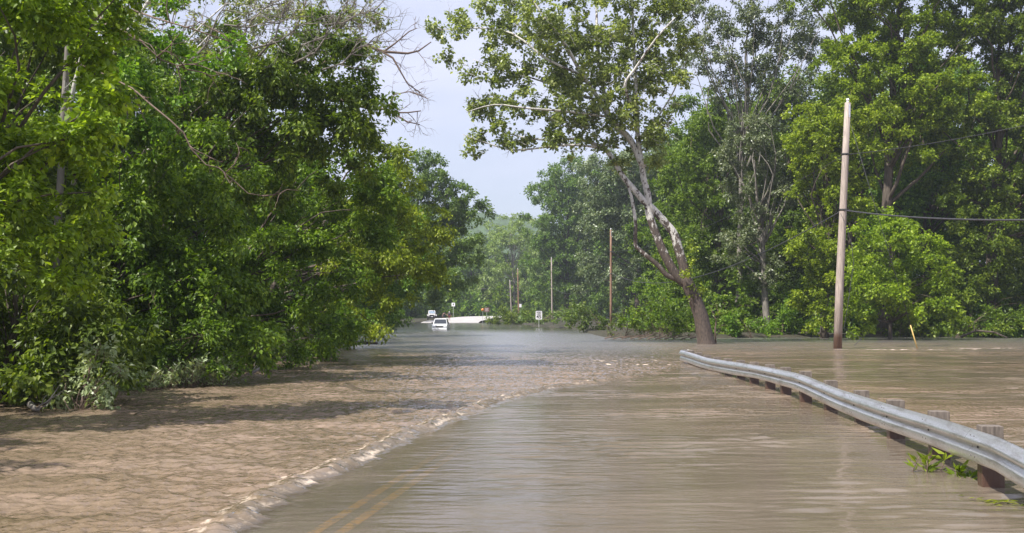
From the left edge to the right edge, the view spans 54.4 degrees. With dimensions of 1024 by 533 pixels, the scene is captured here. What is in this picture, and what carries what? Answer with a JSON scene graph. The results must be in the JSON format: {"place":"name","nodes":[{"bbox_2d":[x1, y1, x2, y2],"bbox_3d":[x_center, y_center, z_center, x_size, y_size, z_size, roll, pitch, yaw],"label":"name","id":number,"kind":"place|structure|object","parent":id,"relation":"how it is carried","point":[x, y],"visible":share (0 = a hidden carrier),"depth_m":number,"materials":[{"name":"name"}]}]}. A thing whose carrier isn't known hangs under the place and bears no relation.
{"place":"outdoors","nodes":[
{"label":"outdoors","id":0,"kind":"place"},
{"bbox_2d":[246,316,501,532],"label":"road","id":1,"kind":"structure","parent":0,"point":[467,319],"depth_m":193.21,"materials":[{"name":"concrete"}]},
{"bbox_2d":[431,318,448,329],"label":"stranded car","id":2,"kind":"object","parent":1,"relation":"on","point":[440,323],"visible":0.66,"depth_m":111.89,"materials":[{"name":"white paint"}]},
{"bbox_2d":[0,322,1023,532],"bbox_3d":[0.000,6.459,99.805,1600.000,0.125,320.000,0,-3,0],"label":"water","id":3,"kind":"structure","parent":0,"point":[420,427],"depth_m":12.98,"materials":[{"name":"liquid"}]},
{"bbox_2d":[27,383,64,411],"bbox_3d":[-8.209,2.288,17.450,0.617,0.484,0.387,0,-3,10],"label":"drift log","id":4,"kind":"object","parent":3,"relation":"on","point":[31,405],"visible":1,"depth_m":17.33,"materials":[{"name":"wood"}]},
{"bbox_2d":[147,365,163,389],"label":"flooded weed","id":5,"kind":"object","parent":3,"relation":"on","point":[157,376],"visible":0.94,"depth_m":22.41,"materials":[{"name":"green plant"}]},
{"bbox_2d":[154,362,177,388],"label":"flooded weed","id":6,"kind":"object","parent":3,"relation":"on","point":[165,381],"visible":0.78,"depth_m":22.79,"materials":[{"name":"green plant"}]},
{"bbox_2d":[169,362,184,387],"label":"flooded weed","id":7,"kind":"object","parent":3,"relation":"on","point":[175,367],"visible":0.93,"depth_m":22.92,"materials":[{"name":"green plant"}]},
{"bbox_2d":[170,361,187,387],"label":"flooded weed","id":8,"kind":"object","parent":3,"relation":"on","point":[177,375],"visible":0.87,"depth_m":22.98,"materials":[{"name":"green plant"}]},
{"bbox_2d":[185,352,207,387],"bbox_3d":[-7.346,2.447,23.131,0.548,0.930,0.356,2,-3,-32],"label":"flooded weed","id":9,"kind":"object","parent":3,"relation":"on","point":[188,375],"visible":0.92,"depth_m":23.08,"materials":[{"name":"green plant"}]},
{"bbox_2d":[187,352,210,386],"bbox_3d":[-7.353,2.455,23.209,0.469,0.920,0.545,-2,-3,38],"label":"flooded weed","id":10,"kind":"object","parent":3,"relation":"on","point":[193,371],"visible":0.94,"depth_m":23.13,"materials":[{"name":"green plant"}]},
{"bbox_2d":[193,358,209,387],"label":"flooded weed","id":11,"kind":"object","parent":3,"relation":"on","point":[199,366],"visible":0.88,"depth_m":23.21,"materials":[{"name":"green plant"}]},
{"bbox_2d":[904,448,953,472],"bbox_3d":[4.497,2.147,10.793,0.472,0.347,0.385,1,-3,-13],"label":"flooded plant","id":12,"kind":"object","parent":3,"relation":"in","point":[926,460],"visible":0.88,"depth_m":10.76,"materials":[{"name":"green plant"}]},
{"bbox_2d":[943,460,977,479],"bbox_3d":[4.751,2.143,10.462,0.452,0.328,0.389,-2,-3,36],"label":"flooded plant","id":13,"kind":"object","parent":3,"relation":"in","point":[960,470],"visible":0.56,"depth_m":10.46,"materials":[{"name":"green plant"}]},
{"bbox_2d":[960,325,1007,337],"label":"drift log","id":14,"kind":"object","parent":3,"relation":"on","point":[968,333],"visible":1,"depth_m":68.80,"materials":[{"name":"wood"}]},
{"bbox_2d":[52,317,982,378],"bbox_3d":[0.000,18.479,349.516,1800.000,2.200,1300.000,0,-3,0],"label":"ground","id":15,"kind":"structure","parent":0,"point":[604,332],"depth_m":75.67,"materials":[{"name":"soil"}]},
{"bbox_2d":[0,18,28,62],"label":"broadleaf tree","id":16,"kind":"object","parent":15,"relation":"on","point":[5,46],"visible":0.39,"depth_m":23.67,"materials":[{"name":"green plant"}]},
{"bbox_2d":[0,30,85,218],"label":"broadleaf tree","id":17,"kind":"object","parent":15,"relation":"on","point":[31,71],"visible":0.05,"depth_m":33.00,"materials":[{"name":"green plant"}]},
{"bbox_2d":[0,84,116,339],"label":"broadleaf tree","id":18,"kind":"object","parent":15,"relation":"on","point":[67,182],"visible":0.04,"depth_m":29.98,"materials":[{"name":"green plant"}]},
{"bbox_2d":[0,0,153,341],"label":"broadleaf tree","id":19,"kind":"object","parent":15,"relation":"on","point":[34,53],"visible":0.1,"depth_m":26.85,"materials":[{"name":"green plant"}]},
{"bbox_2d":[0,0,154,304],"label":"broadleaf tree","id":20,"kind":"object","parent":15,"relation":"on","point":[54,20],"visible":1,"depth_m":14.95,"materials":[{"name":"green plant"}]},
{"bbox_2d":[0,192,172,407],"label":"broadleaf tree","id":21,"kind":"object","parent":15,"relation":"on","point":[29,366],"visible":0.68,"depth_m":18.43,"materials":[{"name":"green plant"}]},
{"bbox_2d":[39,334,143,410],"bbox_3d":[-7.548,2.579,17.801,1.776,2.762,1.051,-1,-3,25],"label":"bush","id":22,"kind":"object","parent":15,"relation":"on","point":[87,383],"visible":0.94,"depth_m":17.72,"materials":[{"name":"green plant"}]},
{"bbox_2d":[19,4,176,300],"bbox_3d":[-17.594,-3.207,36.408,10.306,13.991,9.868,0,-3,-9],"label":"broadleaf tree","id":23,"kind":"object","parent":15,"relation":"on","point":[169,70],"visible":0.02,"depth_m":37.42,"materials":[{"name":"green plant"}]},
{"bbox_2d":[30,47,233,345],"bbox_3d":[-14.631,-2.190,36.666,8.388,11.892,8.760,3,-4,-43],"label":"broadleaf tree","id":24,"kind":"object","parent":15,"relation":"on","point":[151,113],"visible":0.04,"depth_m":35.76,"materials":[{"name":"green plant"}]},
{"bbox_2d":[40,111,293,378],"bbox_3d":[-8.460,-0.060,25.177,5.997,7.839,4.825,0,-3,0],"label":"broadleaf tree","id":25,"kind":"object","parent":15,"relation":"on","point":[143,249],"visible":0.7,"depth_m":24.38,"materials":[{"name":"green plant"}]},
{"bbox_2d":[101,288,252,383],"bbox_3d":[-8.114,2.293,23.919,3.839,3.916,2.267,0,-3,0],"label":"bush","id":26,"kind":"object","parent":15,"relation":"on","point":[213,334],"visible":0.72,"depth_m":23.56,"materials":[{"name":"green plant"}]},
{"bbox_2d":[136,158,268,331],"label":"broadleaf tree","id":27,"kind":"object","parent":15,"relation":"on","point":[201,233],"visible":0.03,"depth_m":45.40,"materials":[{"name":"green plant"}]},
{"bbox_2d":[19,0,396,197],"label":"sycamore tree","id":28,"kind":"object","parent":15,"relation":"on","point":[216,49],"visible":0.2,"depth_m":39.98,"materials":[{"name":"green plant"}]},
{"bbox_2d":[178,109,269,330],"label":"broadleaf tree","id":29,"kind":"object","parent":15,"relation":"on","point":[238,164],"depth_m":54.37,"materials":[{"name":"green plant"}]},
{"bbox_2d":[51,0,441,308],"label":"sycamore tree","id":30,"kind":"object","parent":15,"relation":"on","point":[137,75],"visible":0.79,"depth_m":23.59,"materials":[{"name":"plant"}]},
{"bbox_2d":[187,124,308,328],"bbox_3d":[-16.369,-1.974,62.187,10.306,13.991,9.869,2,-3,-31],"label":"broadleaf tree","id":31,"kind":"object","parent":15,"relation":"on","point":[266,282],"visible":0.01,"depth_m":63.20,"materials":[{"name":"green plant"}]},
{"bbox_2d":[188,136,321,327],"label":"broadleaf tree","id":32,"kind":"object","parent":15,"relation":"on","point":[305,187],"depth_m":72.42,"materials":[{"name":"green plant"}]},
{"bbox_2d":[187,114,326,330],"bbox_3d":[-14.653,-1.904,56.644,9.375,13.291,9.791,0,-3,6],"label":"broadleaf tree","id":33,"kind":"object","parent":15,"relation":"on","point":[299,221],"visible":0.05,"depth_m":55.68,"materials":[{"name":"green plant"}]},
{"bbox_2d":[122,2,403,327],"bbox_3d":[-8.103,-2.272,31.043,8.703,11.638,5.835,1,-3,-26],"label":"broadleaf tree","id":34,"kind":"object","parent":15,"relation":"on","point":[309,125],"visible":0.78,"depth_m":30.81,"materials":[{"name":"green plant"}]},
{"bbox_2d":[220,329,337,369],"bbox_3d":[-7.298,3.167,30.815,3.694,2.857,1.889,0,-3,10],"label":"bush","id":35,"kind":"object","parent":15,"relation":"on","point":[299,345],"visible":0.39,"depth_m":30.80,"materials":[{"name":"green plant"}]},
{"bbox_2d":[232,134,342,320],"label":"broadleaf tree","id":36,"kind":"object","parent":15,"relation":"on","point":[305,227],"depth_m":82.58,"materials":[{"name":"green plant"}]},
{"bbox_2d":[161,0,439,267],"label":"dead tree","id":37,"kind":"object","parent":15,"relation":"on","point":[410,85],"visible":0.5,"depth_m":44.45,"materials":[{"name":"wood"}]},
{"bbox_2d":[201,142,411,360],"bbox_3d":[-7.629,-0.288,36.062,8.097,9.251,5.106,0,-3,0],"label":"broadleaf tree","id":38,"kind":"object","parent":15,"relation":"on","point":[311,241],"visible":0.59,"depth_m":35.81,"materials":[{"name":"green plant"}]},
{"bbox_2d":[268,157,360,325],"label":"broadleaf tree","id":39,"kind":"object","parent":15,"relation":"on","point":[312,284],"visible":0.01,"depth_m":94.98,"materials":[{"name":"green plant"}]},
{"bbox_2d":[293,297,355,356],"bbox_3d":[-7.737,3.077,40.225,4.349,3.953,2.704,-1,-3,24],"label":"bush","id":40,"kind":"object","parent":15,"relation":"on","point":[341,312],"visible":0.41,"depth_m":39.65,"materials":[{"name":"green plant"}]},
{"bbox_2d":[266,128,459,348],"bbox_3d":[-7.995,-1.344,49.935,9.875,12.181,6.209,2,-3,-29],"label":"broadleaf tree","id":41,"kind":"object","parent":15,"relation":"on","point":[384,265],"visible":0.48,"depth_m":49.75,"materials":[{"name":"green plant"}]},
{"bbox_2d":[309,195,437,335],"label":"broadleaf tree","id":42,"kind":"object","parent":15,"relation":"on","point":[400,292],"visible":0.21,"depth_m":74.87,"materials":[{"name":"green plant"}]},
{"bbox_2d":[357,305,415,331],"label":"bush","id":43,"kind":"object","parent":15,"relation":"on","point":[400,316],"visible":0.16,"depth_m":92.90,"materials":[{"name":"green plant"}]},
{"bbox_2d":[402,302,429,317],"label":"bush","id":44,"kind":"object","parent":15,"relation":"on","point":[416,311],"visible":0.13,"depth_m":236.23,"materials":[{"name":"green plant"}]},
{"bbox_2d":[373,146,497,327],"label":"broadleaf tree","id":45,"kind":"object","parent":15,"relation":"on","point":[458,208],"visible":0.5,"depth_m":115.28,"materials":[{"name":"green plant"}]},
{"bbox_2d":[411,289,463,317],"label":"bush","id":46,"kind":"object","parent":15,"relation":"on","point":[446,310],"visible":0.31,"depth_m":240.02,"materials":[{"name":"green plant"}]},
{"bbox_2d":[438,279,496,316],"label":"bush","id":47,"kind":"object","parent":15,"relation":"on","point":[469,304],"visible":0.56,"depth_m":243.95,"materials":[{"name":"green plant"}]},
{"bbox_2d":[437,247,503,315],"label":"broadleaf tree","id":48,"kind":"object","parent":15,"relation":"on","point":[467,272],"visible":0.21,"depth_m":266.71,"materials":[{"name":"green plant"}]},
{"bbox_2d":[471,231,500,304],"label":"broadleaf tree","id":49,"kind":"object","parent":15,"relation":"on","point":[486,240],"visible":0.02,"depth_m":301.73,"materials":[{"name":"green plant"}]},
{"bbox_2d":[461,239,519,312],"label":"broadleaf tree","id":50,"kind":"object","parent":15,"relation":"on","point":[501,256],"visible":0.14,"depth_m":284.07,"materials":[{"name":"green plant"}]},
{"bbox_2d":[481,282,531,315],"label":"bush","id":51,"kind":"object","parent":15,"relation":"on","point":[500,299],"visible":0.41,"depth_m":245.76,"materials":[{"name":"green plant"}]},
{"bbox_2d":[469,212,554,311],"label":"broadleaf tree","id":52,"kind":"object","parent":15,"relation":"on","point":[511,243],"visible":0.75,"depth_m":261.11,"materials":[{"name":"green plant"}]},
{"bbox_2d":[484,304,551,323],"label":"bush","id":53,"kind":"object","parent":15,"relation":"on","point":[507,317],"visible":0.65,"depth_m":169.38,"materials":[{"name":"green plant"}]},
{"bbox_2d":[506,243,543,307],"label":"broadleaf tree","id":54,"kind":"object","parent":15,"relation":"on","point":[521,267],"visible":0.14,"depth_m":275.04,"materials":[{"name":"green plant"}]},
{"bbox_2d":[521,277,556,316],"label":"bush","id":55,"kind":"object","parent":15,"relation":"on","point":[535,304],"visible":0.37,"depth_m":244.16,"materials":[{"name":"green plant"}]},
{"bbox_2d":[511,247,573,309],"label":"broadleaf tree","id":56,"kind":"object","parent":15,"relation":"on","point":[523,272],"visible":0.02,"depth_m":269.02,"materials":[{"name":"green plant"}]},
{"bbox_2d":[515,302,598,324],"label":"bush","id":57,"kind":"object","parent":15,"relation":"on","point":[531,317],"visible":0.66,"depth_m":141.16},
{"bbox_2d":[418,0,715,343],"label":"sycamore tree","id":58,"kind":"object","parent":15,"relation":"on","point":[575,42],"visible":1,"depth_m":57.02,"materials":[{"name":"green plant"}]},
{"bbox_2d":[516,153,617,320],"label":"broadleaf tree","id":59,"kind":"object","parent":15,"relation":"on","point":[557,197],"visible":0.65,"depth_m":199.99,"materials":[{"name":"green plant"}]},
{"bbox_2d":[554,182,613,318],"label":"broadleaf tree","id":60,"kind":"object","parent":15,"relation":"on","point":[596,307],"visible":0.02,"depth_m":220.70,"materials":[{"name":"green plant"}]},
{"bbox_2d":[560,299,609,332],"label":"bush","id":61,"kind":"object","parent":15,"relation":"on","point":[599,326],"visible":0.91,"depth_m":91.62,"materials":[{"name":"plant"}]},
{"bbox_2d":[610,228,611,322],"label":"utility pole","id":62,"kind":"object","parent":15,"relation":"on","point":[610,275],"visible":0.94,"depth_m":125.97,"materials":[{"name":"brown wood"}]},
{"bbox_2d":[582,165,656,321],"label":"broadleaf tree","id":63,"kind":"object","parent":15,"relation":"on","point":[616,301],"visible":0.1,"depth_m":192.84,"materials":[{"name":"green plant"}]},
{"bbox_2d":[568,143,676,309],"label":"broadleaf tree","id":64,"kind":"object","parent":15,"relation":"on","point":[590,270],"visible":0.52,"depth_m":149.07,"materials":[{"name":"green plant"}]},
{"bbox_2d":[607,309,667,337],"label":"bush","id":65,"kind":"object","parent":15,"relation":"on","point":[641,330],"visible":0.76,"depth_m":68.93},
{"bbox_2d":[623,138,674,305],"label":"broadleaf tree","id":66,"kind":"object","parent":15,"relation":"on","point":[666,144],"visible":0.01,"depth_m":178.27,"materials":[{"name":"green plant"}]},
{"bbox_2d":[617,295,693,338],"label":"bush","id":67,"kind":"object","parent":15,"relation":"on","point":[679,322],"visible":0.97,"depth_m":67.77,"materials":[{"name":"green plant"}]},
{"bbox_2d":[639,279,686,331],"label":"bush","id":68,"kind":"object","parent":15,"relation":"on","point":[656,293],"visible":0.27,"depth_m":84.39,"materials":[{"name":"green plant"}]},
{"bbox_2d":[622,123,710,316],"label":"broadleaf tree","id":69,"kind":"object","parent":15,"relation":"on","point":[644,234],"visible":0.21,"depth_m":112.14,"materials":[{"name":"green plant"}]},
{"bbox_2d":[644,84,753,304],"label":"broadleaf tree","id":70,"kind":"object","parent":15,"relation":"on","point":[708,144],"visible":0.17,"depth_m":104.07,"materials":[{"name":"green plant"}]},
{"bbox_2d":[669,299,729,333],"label":"bush","id":71,"kind":"object","parent":15,"relation":"on","point":[691,324],"visible":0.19,"depth_m":74.95,"materials":[{"name":"green plant"}]},
{"bbox_2d":[695,103,768,315],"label":"broadleaf tree","id":72,"kind":"object","parent":15,"relation":"on","point":[728,211],"visible":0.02,"depth_m":112.01,"materials":[{"name":"green plant"}]},
{"bbox_2d":[708,274,760,332],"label":"bush","id":73,"kind":"object","parent":15,"relation":"on","point":[723,303],"visible":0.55,"depth_m":80.46,"materials":[{"name":"green plant"}]},
{"bbox_2d":[649,114,835,323],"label":"broadleaf tree","id":74,"kind":"object","parent":15,"relation":"on","point":[689,175],"visible":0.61,"depth_m":87.48,"materials":[{"name":"green plant"}]},
{"bbox_2d":[710,311,776,337],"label":"bush","id":75,"kind":"object","parent":15,"relation":"on","point":[735,328],"visible":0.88,"depth_m":71.57,"materials":[{"name":"green plant"}]},
{"bbox_2d":[662,0,844,311],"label":"broadleaf tree","id":76,"kind":"object","parent":15,"relation":"on","point":[780,50],"visible":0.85,"depth_m":86.21,"materials":[{"name":"green plant"}]},
{"bbox_2d":[705,112,809,321],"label":"willow tree","id":77,"kind":"object","parent":15,"relation":"on","point":[754,139],"visible":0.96,"depth_m":79.89,"materials":[{"name":"plant"}]},
{"bbox_2d":[719,89,795,315],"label":"broadleaf tree","id":78,"kind":"object","parent":15,"relation":"on","point":[753,103],"visible":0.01,"depth_m":116.83,"materials":[{"name":"green plant"}]},
{"bbox_2d":[723,134,813,312],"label":"broadleaf tree","id":79,"kind":"object","parent":15,"relation":"on","point":[760,181],"visible":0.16,"depth_m":90.63,"materials":[{"name":"green plant"}]},
{"bbox_2d":[750,295,817,334],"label":"bush","id":80,"kind":"object","parent":15,"relation":"on","point":[788,325],"visible":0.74,"depth_m":73.97,"materials":[{"name":"green plant"}]},
{"bbox_2d":[719,62,851,306],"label":"broadleaf tree","id":81,"kind":"object","parent":15,"relation":"on","point":[786,122],"visible":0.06,"depth_m":98.71,"materials":[{"name":"green plant"}]},
{"bbox_2d":[754,273,819,330],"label":"bush","id":82,"kind":"object","parent":15,"relation":"on","point":[797,287],"visible":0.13,"depth_m":83.65,"materials":[{"name":"green plant"}]},
{"bbox_2d":[833,98,851,347],"bbox_3d":[16.496,-1.785,49.742,1.121,13.341,0.406,0,-3,0],"label":"utility pole","id":83,"kind":"object","parent":15,"relation":"on","point":[838,313],"visible":0.9,"depth_m":49.60,"materials":[{"name":"grey wood"}]},
{"bbox_2d":[611,212,838,282],"bbox_3d":[14.543,0.153,87.893,0.056,2.356,76.513,0,-3,-3],"label":"overhead cable","id":84,"kind":"object","parent":83,"relation":"attached to","point":[753,256],"visible":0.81,"depth_m":63.34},
{"bbox_2d":[850,123,917,347],"bbox_3d":[18.449,-1.735,49.535,3.245,12.004,0.060,0,-3,7],"label":"guy wire","id":85,"kind":"object","parent":83,"relation":"attached to","point":[887,248],"visible":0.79,"depth_m":49.43,"materials":[{"name":"grey metal"}]},
{"bbox_2d":[844,210,1023,220],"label":"overhead cable","id":86,"kind":"object","parent":83,"relation":"attached to","point":[941,218],"visible":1,"depth_m":38.93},
{"bbox_2d":[853,125,1023,153],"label":"overhead cable","id":87,"kind":"object","parent":83,"relation":"attached to","point":[942,141],"visible":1,"depth_m":39.34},
{"bbox_2d":[808,293,876,333],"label":"bush","id":88,"kind":"object","parent":15,"relation":"on","point":[853,323],"visible":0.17,"depth_m":76.37,"materials":[{"name":"green plant"}]},
{"bbox_2d":[777,67,911,303],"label":"broadleaf tree","id":89,"kind":"object","parent":15,"relation":"on","point":[834,90],"visible":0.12,"depth_m":87.21,"materials":[{"name":"green plant"}]},
{"bbox_2d":[779,81,914,337],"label":"broadleaf tree","id":90,"kind":"object","parent":15,"relation":"on","point":[812,130],"visible":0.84,"depth_m":70.55,"materials":[{"name":"green plant"}]},
{"bbox_2d":[679,350,1023,488],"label":"guardrail","id":91,"kind":"object","parent":15,"relation":"on","point":[993,454],"visible":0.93,"depth_m":12.77,"materials":[{"name":"metal"}]},
{"bbox_2d":[798,65,919,315],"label":"broadleaf tree","id":92,"kind":"object","parent":15,"relation":"on","point":[822,94],"visible":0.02,"depth_m":104.04,"materials":[{"name":"green plant"}]},
{"bbox_2d":[780,0,996,335],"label":"broadleaf tree","id":93,"kind":"object","parent":15,"relation":"on","point":[889,50],"visible":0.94,"depth_m":73.78,"materials":[{"name":"green plant"}]},
{"bbox_2d":[833,202,967,339],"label":"broadleaf tree","id":94,"kind":"object","parent":15,"relation":"on","point":[880,274],"visible":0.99,"depth_m":65.41,"materials":[{"name":"green plant"}]},
{"bbox_2d":[876,298,939,337],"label":"bush","id":95,"kind":"object","parent":15,"relation":"on","point":[900,323],"visible":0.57,"depth_m":72.88,"materials":[{"name":"green plant"}]},
{"bbox_2d":[851,45,986,324],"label":"broadleaf tree","id":96,"kind":"object","parent":15,"relation":"on","point":[913,202],"visible":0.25,"depth_m":80.51,"materials":[{"name":"green plant"}]},
{"bbox_2d":[902,284,954,336],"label":"bush","id":97,"kind":"object","parent":15,"relation":"on","point":[939,325],"visible":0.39,"depth_m":75.86,"materials":[{"name":"green plant"}]},
{"bbox_2d":[880,51,987,316],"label":"broadleaf tree","id":98,"kind":"object","parent":15,"relation":"on","point":[940,228],"visible":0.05,"depth_m":88.17,"materials":[{"name":"green plant"}]},
{"bbox_2d":[919,0,1023,336],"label":"broadleaf tree","id":99,"kind":"object","parent":15,"relation":"on","point":[993,275],"visible":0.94,"depth_m":73.75,"materials":[{"name":"green plant"}]},
{"bbox_2d":[934,58,1020,320],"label":"broadleaf tree","id":100,"kind":"object","parent":15,"relation":"on","point":[981,87],"visible":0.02,"depth_m":101.51,"materials":[{"name":"green plant"}]},
{"bbox_2d":[944,297,1023,337],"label":"bush","id":101,"kind":"object","parent":15,"relation":"on","point":[960,328],"visible":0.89,"depth_m":71.53,"materials":[{"name":"green plant"}]},
{"bbox_2d":[963,303,1007,337],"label":"bush","id":102,"kind":"object","parent":15,"relation":"on","point":[984,324],"visible":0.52,"depth_m":72.32,"materials":[{"name":"green plant"}]},
{"bbox_2d":[969,284,1023,336],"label":"bush","id":103,"kind":"object","parent":15,"relation":"on","point":[980,308],"visible":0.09,"depth_m":74.52,"materials":[{"name":"green plant"}]},
{"bbox_2d":[971,47,1023,310],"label":"broadleaf tree","id":104,"kind":"object","parent":15,"relation":"on","point":[1010,144],"visible":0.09,"depth_m":86.52,"materials":[{"name":"green plant"}]},
{"bbox_2d":[1006,113,1023,300],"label":"broadleaf tree","id":105,"kind":"object","parent":15,"relation":"on","point":[1011,154],"visible":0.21,"depth_m":78.66,"materials":[{"name":"green plant"}]},
{"bbox_2d":[39,0,1023,275],"label":"sky","id":106,"kind":"structure","parent":0,"point":[499,177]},
{"bbox_2d":[415,212,976,315],"bbox_3d":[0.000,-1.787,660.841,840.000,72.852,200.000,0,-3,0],"label":"hill","id":107,"kind":"structure","parent":0,"point":[484,230],"depth_m":610.71,"materials":[{"name":"green foliage"}]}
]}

